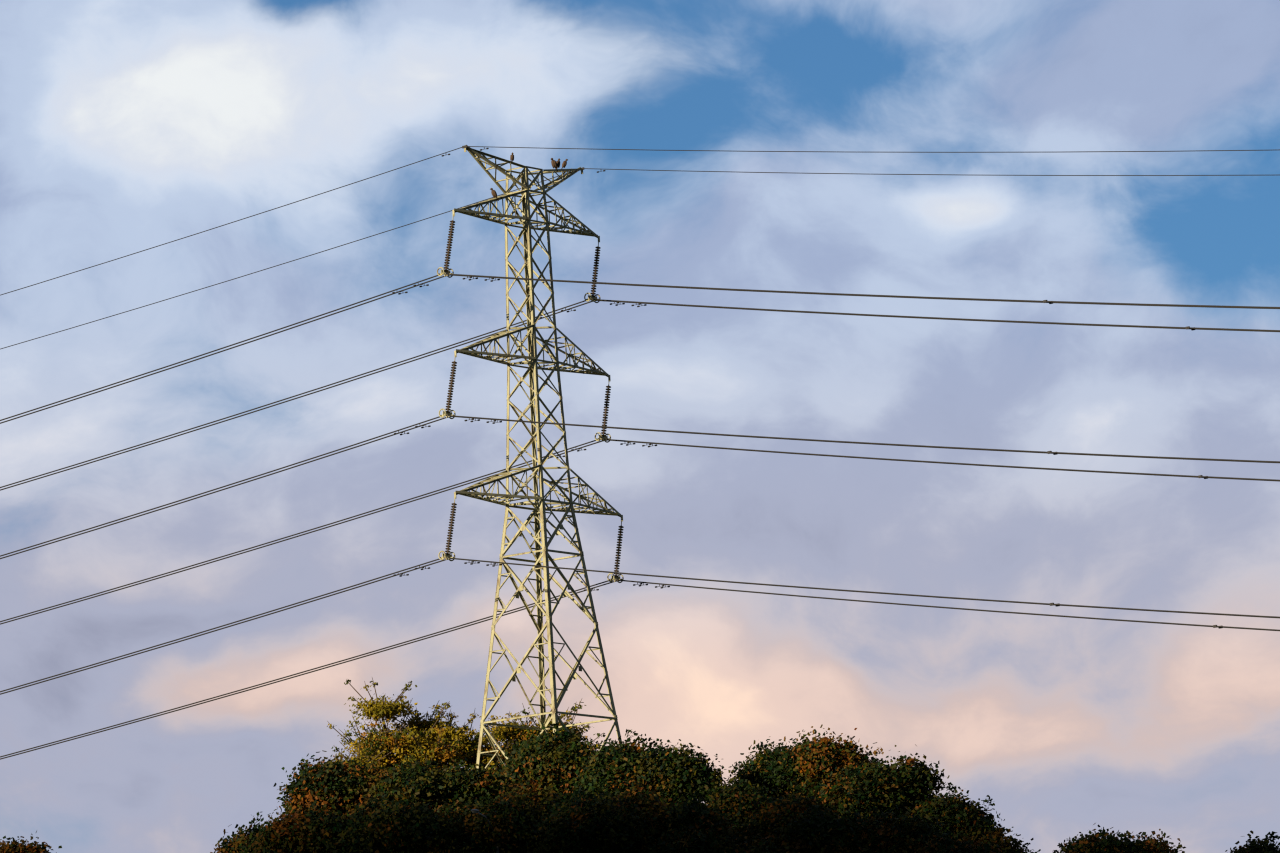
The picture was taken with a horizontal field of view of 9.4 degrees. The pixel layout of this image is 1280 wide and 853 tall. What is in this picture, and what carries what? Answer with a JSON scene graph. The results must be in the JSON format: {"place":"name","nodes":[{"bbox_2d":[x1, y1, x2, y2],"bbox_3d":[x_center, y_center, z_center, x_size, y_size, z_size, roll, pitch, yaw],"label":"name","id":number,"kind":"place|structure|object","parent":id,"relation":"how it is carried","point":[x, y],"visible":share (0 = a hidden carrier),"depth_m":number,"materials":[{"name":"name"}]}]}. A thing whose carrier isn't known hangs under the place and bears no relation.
{"place":"outdoors","nodes":[
{"label":"outdoors","id":0,"kind":"place"},
{"bbox_2d":[0,0,1279,852],"label":"sky","id":1,"kind":"structure","parent":0,"point":[127,127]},
{"bbox_3d":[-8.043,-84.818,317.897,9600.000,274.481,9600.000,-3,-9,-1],"label":"ground","id":2,"kind":"structure","parent":0,"visible":0},
{"bbox_2d":[0,831,61,852],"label":"bush","id":3,"kind":"object","parent":2,"relation":"on","point":[18,848],"visible":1,"depth_m":339.12,"materials":[{"name":"green plant"}]},
{"bbox_2d":[210,812,271,852],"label":"bush","id":4,"kind":"object","parent":2,"relation":"on","point":[240,843],"visible":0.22,"depth_m":337.77,"materials":[{"name":"green plant"}]},
{"bbox_2d":[245,797,354,852],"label":"bush","id":5,"kind":"object","parent":2,"relation":"on","point":[308,831],"visible":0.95,"depth_m":328.32,"materials":[{"name":"green plant"}]},
{"bbox_2d":[273,750,396,818],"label":"bush","id":6,"kind":"object","parent":2,"relation":"on","point":[329,783],"visible":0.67,"depth_m":340.10,"materials":[{"name":"green plant"}]},
{"bbox_2d":[301,794,477,852],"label":"bush","id":7,"kind":"object","parent":2,"relation":"on","point":[406,826],"visible":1,"depth_m":327.26,"materials":[{"name":"green plant"}]},
{"bbox_2d":[304,678,517,777],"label":"tree","id":8,"kind":"object","parent":2,"relation":"on","point":[413,737],"visible":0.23,"depth_m":415.92,"materials":[{"name":"green plant"}]},
{"bbox_2d":[355,752,539,816],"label":"bush","id":9,"kind":"object","parent":2,"relation":"on","point":[437,786],"visible":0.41,"depth_m":336.70,"materials":[{"name":"green plant"}]},
{"bbox_2d":[471,809,498,852],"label":"street lamp","id":10,"kind":"object","parent":2,"relation":"on","point":[474,811],"visible":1,"depth_m":326.70,"materials":[{"name":"grey metal"}]},
{"bbox_2d":[429,779,550,852],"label":"bush","id":11,"kind":"object","parent":2,"relation":"on","point":[508,815],"visible":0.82,"depth_m":328.42,"materials":[{"name":"green plant"}]},
{"bbox_2d":[468,722,600,801],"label":"bush","id":12,"kind":"object","parent":2,"relation":"on","point":[549,759],"visible":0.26,"depth_m":342.91,"materials":[{"name":"green plant"}]},
{"bbox_2d":[465,699,605,769],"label":"bush","id":13,"kind":"object","parent":2,"relation":"on","point":[507,734],"visible":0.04,"depth_m":422.57,"materials":[{"name":"green plant"}]},
{"bbox_2d":[515,781,675,852],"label":"bush","id":14,"kind":"object","parent":2,"relation":"on","point":[583,822],"visible":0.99,"depth_m":327.17,"materials":[{"name":"green plant"}]},
{"bbox_2d":[0,145,1279,771],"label":"pylon","id":15,"kind":"object","parent":2,"relation":"on","point":[538,503],"visible":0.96,"depth_m":388.35,"materials":[{"name":"metal"}]},
{"bbox_2d":[564,729,728,837],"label":"bush","id":16,"kind":"object","parent":2,"relation":"on","point":[623,765],"visible":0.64,"depth_m":339.80,"materials":[{"name":"green plant"}]},
{"bbox_2d":[687,776,783,842],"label":"bush","id":17,"kind":"object","parent":2,"relation":"on","point":[743,798],"visible":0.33,"depth_m":334.99,"materials":[{"name":"green plant"}]},
{"bbox_2d":[739,787,863,852],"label":"bush","id":18,"kind":"object","parent":2,"relation":"on","point":[798,823],"visible":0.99,"depth_m":328.63,"materials":[{"name":"green plant"}]},
{"bbox_2d":[728,725,889,801],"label":"bush","id":19,"kind":"object","parent":2,"relation":"on","point":[785,768],"visible":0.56,"depth_m":342.51,"materials":[{"name":"green plant"}]},
{"bbox_2d":[804,744,948,821],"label":"bush","id":20,"kind":"object","parent":2,"relation":"on","point":[865,789],"visible":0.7,"depth_m":340.00,"materials":[{"name":"green plant"}]},
{"bbox_2d":[908,827,1000,852],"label":"bush","id":21,"kind":"object","parent":2,"relation":"on","point":[956,845],"visible":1,"depth_m":327.90,"materials":[{"name":"green plant"}]},
{"bbox_2d":[901,782,1012,845],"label":"bush","id":22,"kind":"object","parent":2,"relation":"on","point":[956,814],"visible":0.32,"depth_m":338.13,"materials":[{"name":"green plant"}]},
{"bbox_2d":[959,827,1040,852],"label":"bush","id":23,"kind":"object","parent":2,"relation":"on","point":[1006,846],"visible":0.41,"depth_m":337.10,"materials":[{"name":"green plant"}]},
{"bbox_2d":[1053,824,1148,852],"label":"bush","id":24,"kind":"object","parent":2,"relation":"on","point":[1106,842],"visible":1,"depth_m":338.84,"materials":[{"name":"green plant"}]},
{"bbox_2d":[1128,829,1185,852],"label":"bush","id":25,"kind":"object","parent":2,"relation":"on","point":[1154,845],"visible":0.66,"depth_m":342.29,"materials":[{"name":"green plant"}]},
{"bbox_2d":[1225,830,1279,852],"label":"bush","id":26,"kind":"object","parent":2,"relation":"on","point":[1258,845],"visible":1,"depth_m":338.29,"materials":[{"name":"green plant"}]}
]}

